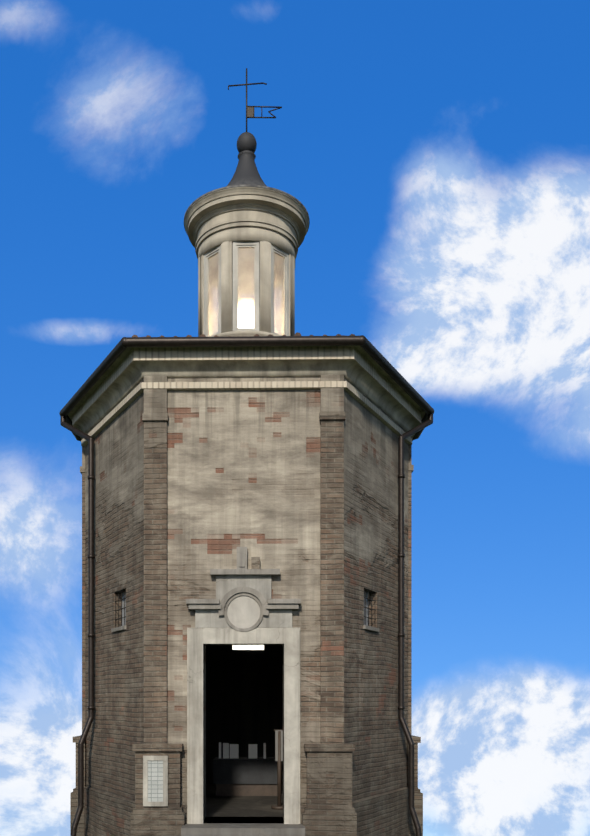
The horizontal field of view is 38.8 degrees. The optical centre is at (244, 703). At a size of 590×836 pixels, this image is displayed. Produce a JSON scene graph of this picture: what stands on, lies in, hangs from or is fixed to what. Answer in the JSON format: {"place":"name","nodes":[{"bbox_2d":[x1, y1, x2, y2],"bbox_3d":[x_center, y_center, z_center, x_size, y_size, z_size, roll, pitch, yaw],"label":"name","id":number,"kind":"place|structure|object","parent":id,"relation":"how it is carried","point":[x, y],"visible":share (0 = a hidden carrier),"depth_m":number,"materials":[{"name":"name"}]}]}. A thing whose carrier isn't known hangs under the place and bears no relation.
{"place":"outdoors","nodes":[
{"label":"outdoors","id":0,"kind":"place"},
{"bbox_2d":[122,592,125,625],"bbox_3d":[-1.641,-1.340,11.840,0.020,0.520,0.520,0,0,-27],"label":"window","id":1,"kind":"structure","parent":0,"point":[123,609],"depth_m":12.00,"materials":[{"name":"glass"}]},
{"bbox_2d":[217,261,253,270],"bbox_3d":[0.042,-6.310,13.719,1.360,2.140,1.360,0,0,1],"label":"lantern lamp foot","id":2,"kind":"object","parent":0,"point":[246,266],"depth_m":14.07},
{"bbox_2d":[206,645,282,783],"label":"interior walls","id":3,"kind":"structure","parent":0,"point":[244,698],"depth_m":16.05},
{"bbox_2d":[233,645,263,649],"bbox_3d":[0.080,-1.590,16.041,0.600,1.100,0.006,0,0,1],"label":"ceiling light","id":4,"kind":"object","parent":3,"relation":"attached to","point":[248,647],"visible":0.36,"depth_m":16.04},
{"bbox_2d":[206,784,282,816],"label":"interior floor","id":5,"kind":"structure","parent":0,"point":[238,806],"depth_m":12.64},
{"bbox_2d":[216,784,276,795],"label":"step","id":6,"kind":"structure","parent":5,"relation":"on","point":[246,789],"depth_m":13.97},
{"bbox_2d":[213,757,276,783],"bbox_3d":[0.051,1.135,14.267,1.130,0.410,0.665,0,0,1],"label":"counter","id":7,"kind":"object","parent":6,"relation":"on","point":[247,770],"visible":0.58,"depth_m":13.94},
{"bbox_2d":[219,742,265,758],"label":"books","id":8,"kind":"object","parent":7,"relation":"on","point":[252,751],"visible":1,"depth_m":14.19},
{"bbox_2d":[271,730,282,809],"bbox_3d":[0.518,0.959,12.261,0.240,1.162,0.240,0,0,1],"label":"sign stand","id":9,"kind":"object","parent":5,"relation":"on","point":[278,806],"visible":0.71,"depth_m":12.23,"materials":[{"name":"black metal"}]},
{"bbox_2d":[275,730,282,760],"bbox_3d":[0.518,0.615,12.248,0.120,0.450,0.015,0,0,1],"label":"sign frame","id":10,"kind":"object","parent":9,"relation":"attached to","point":[276,745],"visible":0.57,"depth_m":12.24,"materials":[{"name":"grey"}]},
{"bbox_2d":[0,0,589,835],"label":"sky","id":11,"kind":"structure","parent":0,"point":[436,153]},
{"bbox_2d":[364,591,367,625],"bbox_3d":[1.662,-1.340,11.785,0.020,0.520,0.520,0,0,29],"label":"window","id":12,"kind":"structure","parent":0,"point":[366,608],"depth_m":11.92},
{"bbox_3d":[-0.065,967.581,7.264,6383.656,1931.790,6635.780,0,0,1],"label":"terrain","id":13,"kind":"structure","parent":0,"visible":0},
{"bbox_2d":[70,735,85,835],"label":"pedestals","id":14,"kind":"object","parent":13,"relation":"on","point":[74,807],"visible":0.19,"depth_m":13.12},
{"bbox_2d":[80,438,84,731],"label":"pilasters","id":15,"kind":"object","parent":14,"relation":"on","point":[82,469],"visible":0.17,"depth_m":13.26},
{"bbox_2d":[85,379,143,799],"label":"chapel wall","id":16,"kind":"structure","parent":13,"relation":"on","point":[116,732],"depth_m":11.86,"materials":[{"name":"brown brick"}]},
{"bbox_2d":[111,625,125,631],"bbox_3d":[-1.726,-1.056,11.796,0.130,0.052,0.560,0,0,-27],"label":"window sill","id":17,"kind":"structure","parent":16,"relation":"attached to","point":[120,628],"depth_m":11.73,"materials":[{"name":"grey stone"}]},
{"bbox_2d":[115,589,125,627],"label":"window grille bars","id":18,"kind":"object","parent":16,"relation":"attached to","point":[120,609],"visible":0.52,"depth_m":11.81,"materials":[{"name":"black metal"}]},
{"bbox_2d":[167,377,319,822],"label":"chapel wall","id":19,"kind":"structure","parent":13,"relation":"on","point":[243,468],"depth_m":10.89,"materials":[{"name":"beige brick"}]},
{"bbox_2d":[181,822,304,835],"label":"door steps","id":20,"kind":"structure","parent":19,"relation":"attached to","point":[242,829],"depth_m":10.48,"materials":[{"name":"grey stone"}]},
{"bbox_2d":[187,628,299,823],"bbox_3d":[-0.004,0.285,10.916,1.470,2.550,0.185,0,0,1],"label":"door frame","id":21,"kind":"object","parent":19,"relation":"attached to","point":[199,638],"visible":0.88,"depth_m":10.83,"materials":[{"name":"beige stone"}]},
{"bbox_2d":[195,575,291,627],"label":"pediment","id":22,"kind":"structure","parent":21,"relation":"on","point":[274,618],"depth_m":10.84,"materials":[{"name":"grey stone"}]},
{"bbox_2d":[186,569,300,631],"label":"door mouldings","id":23,"kind":"structure","parent":22,"relation":"attached to","point":[226,600],"depth_m":10.77,"materials":[{"name":"grey stone"}]},
{"bbox_2d":[237,547,246,568],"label":"stone block","id":24,"kind":"structure","parent":23,"relation":"on","point":[241,557],"depth_m":10.79,"materials":[{"name":"stone"}]},
{"bbox_2d":[251,557,259,568],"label":"stone block","id":25,"kind":"structure","parent":23,"relation":"on","point":[255,562],"depth_m":10.79,"materials":[{"name":"beige stone"}]},
{"bbox_2d":[227,596,259,628],"bbox_3d":[-0.006,-1.190,10.831,0.432,0.432,0.001,0,0,1],"label":"medallion","id":26,"kind":"object","parent":19,"relation":"attached to","point":[243,612],"visible":1,"depth_m":10.83,"materials":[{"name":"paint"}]},
{"bbox_2d":[142,375,344,743],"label":"pilasters","id":27,"kind":"object","parent":19,"relation":"attached to","point":[331,417],"visible":0.88,"depth_m":10.83,"materials":[{"name":"brick"}]},
{"bbox_2d":[131,743,356,835],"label":"pedestals","id":28,"kind":"object","parent":13,"relation":"on","point":[329,810],"visible":0.9,"depth_m":10.74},
{"bbox_2d":[143,756,167,805],"bbox_3d":[-1.142,0.995,10.765,0.320,0.650,0.045,0,0,1],"label":"notice board frame","id":29,"kind":"object","parent":28,"relation":"on","point":[164,759],"visible":0.94,"depth_m":10.74,"materials":[{"name":"beige stone"}]},
{"bbox_2d":[148,760,162,801],"bbox_3d":[-1.142,0.995,10.772,0.200,0.530,0.030,0,0,1],"label":"board panel","id":30,"kind":"object","parent":29,"relation":"in","point":[155,781],"visible":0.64,"depth_m":10.76,"materials":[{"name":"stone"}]},
{"bbox_2d":[181,805,306,823],"bbox_3d":[-0.005,2.140,10.864,2.640,1.640,0.050,0,0,1],"label":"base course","id":31,"kind":"object","parent":28,"relation":"attached to","point":[302,808],"visible":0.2,"depth_m":10.83,"materials":[{"name":"grey stone"}]},
{"bbox_2d":[59,335,433,835],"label":"gutter and downpipes","id":32,"kind":"object","parent":13,"relation":"on","point":[362,341],"visible":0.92,"depth_m":12.59,"materials":[{"name":"metal"}]},
{"bbox_2d":[88,332,354,377],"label":"roof tiles","id":33,"kind":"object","parent":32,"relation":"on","point":[295,334],"depth_m":10.57,"materials":[{"name":"tile"}]},
{"bbox_2d":[198,226,294,336],"bbox_3d":[0.042,-6.195,13.719,1.700,2.410,1.700,0,0,1],"label":"lantern drum","id":34,"kind":"object","parent":33,"relation":"on","point":[225,239],"visible":0.23,"depth_m":12.98,"materials":[{"name":"beige stone"}]},
{"bbox_2d":[204,245,220,336],"bbox_3d":[-0.480,-6.470,13.214,0.060,1.420,0.416,0,0,-44],"label":"window frame","id":35,"kind":"object","parent":34,"relation":"in","point":[213,252],"visible":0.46,"depth_m":13.26,"materials":[{"name":"beige stone"}]},
{"bbox_2d":[208,253,217,336],"bbox_3d":[-0.480,-6.470,13.214,0.001,1.260,0.256,0,0,-44],"label":"lantern glass","id":36,"kind":"object","parent":35,"relation":"in","point":[212,298],"visible":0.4,"depth_m":13.24,"materials":[{"name":"glass"}]},
{"bbox_2d":[233,241,258,330],"bbox_3d":[0.030,-6.470,12.993,0.416,1.420,0.060,0,0,1],"label":"window frame","id":37,"kind":"object","parent":34,"relation":"in","point":[237,245],"visible":0.75,"depth_m":12.97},
{"bbox_2d":[238,248,253,327],"bbox_3d":[0.030,-6.470,12.993,0.256,1.260,0.001,0,0,1],"label":"lantern glass","id":38,"kind":"object","parent":37,"relation":"in","point":[245,303],"visible":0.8,"depth_m":12.99,"materials":[{"name":"glass"}]},
{"bbox_2d":[184,186,308,272],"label":"lantern cornice","id":39,"kind":"structure","parent":34,"relation":"on","point":[283,214],"depth_m":12.98,"materials":[{"name":"beige stone"}]},
{"bbox_2d":[184,132,309,233],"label":"lantern roof","id":40,"kind":"structure","parent":39,"relation":"on","point":[246,173],"depth_m":13.53,"materials":[{"name":"grey metal"}]},
{"bbox_2d":[228,68,281,131],"bbox_3d":[0.179,-9.875,13.717,0.891,1.130,0.026,0,0,1],"label":"weather vane","id":41,"kind":"object","parent":40,"relation":"attached to","point":[249,111],"visible":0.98,"depth_m":13.71,"materials":[{"name":"metal"}]},
{"bbox_2d":[271,244,288,335],"bbox_3d":[0.546,-6.470,13.197,0.416,1.420,0.060,0,0,-44],"label":"window frame","id":42,"kind":"object","parent":34,"relation":"in","point":[280,252],"visible":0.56,"depth_m":13.28,"materials":[{"name":"beige stone"}]},
{"bbox_2d":[274,253,283,334],"bbox_3d":[0.547,-6.470,13.197,0.256,1.260,0.001,0,0,-44],"label":"lantern glass","id":43,"kind":"object","parent":42,"relation":"in","point":[278,298],"visible":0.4,"depth_m":13.20,"materials":[{"name":"glass"}]},
{"bbox_2d":[84,786,408,835],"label":"base course","id":44,"kind":"object","parent":13,"relation":"on","point":[381,814],"visible":0.14,"depth_m":12.11,"materials":[{"name":"brown brick"}]},
{"bbox_2d":[344,378,407,800],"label":"chapel wall","id":45,"kind":"structure","parent":13,"relation":"on","point":[374,732],"depth_m":11.83,"materials":[{"name":"brick"}]},
{"bbox_2d":[81,381,411,445],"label":"dentil molding","id":46,"kind":"structure","parent":45,"relation":"attached to","point":[138,390],"depth_m":10.85,"materials":[{"name":"beige stone"}]},
{"bbox_2d":[74,360,419,435],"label":"cornice","id":47,"kind":"structure","parent":45,"relation":"on","point":[353,372],"depth_m":10.87,"materials":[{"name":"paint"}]},
{"bbox_2d":[72,346,420,438],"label":"cornice fascia","id":48,"kind":"structure","parent":47,"relation":"on","point":[262,353],"depth_m":10.71,"materials":[{"name":"beige stone"}]},
{"bbox_2d":[68,346,425,420],"bbox_3d":[0.042,-4.595,13.719,5.670,0.050,6.212,0,0,1],"label":"gutter","id":49,"kind":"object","parent":48,"relation":"on","point":[360,349],"depth_m":11.49,"materials":[{"name":"paint"}]},
{"bbox_2d":[364,588,375,625],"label":"window grille bars","id":50,"kind":"object","parent":45,"relation":"attached to","point":[368,608],"visible":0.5,"depth_m":11.73,"materials":[{"name":"black metal"}]},
{"bbox_2d":[363,625,378,631],"bbox_3d":[1.745,-1.056,11.739,0.130,0.052,0.560,0,0,29],"label":"window sill","id":51,"kind":"structure","parent":45,"relation":"attached to","point":[371,628],"depth_m":11.67,"materials":[{"name":"grey stone"}]},
{"bbox_2d":[407,735,422,835],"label":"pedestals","id":52,"kind":"object","parent":13,"relation":"on","point":[418,800],"visible":0.25,"depth_m":13.03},
{"bbox_3d":[2.352,-0.655,13.681,0.500,7.230,1.000,0,0,1],"label":"chapel wall","id":53,"kind":"object","parent":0,"visible":0},
{"bbox_2d":[408,436,413,735],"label":"pilasters","id":54,"kind":"object","parent":53,"relation":"attached to","point":[410,468],"visible":0.25,"depth_m":13.18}
]}

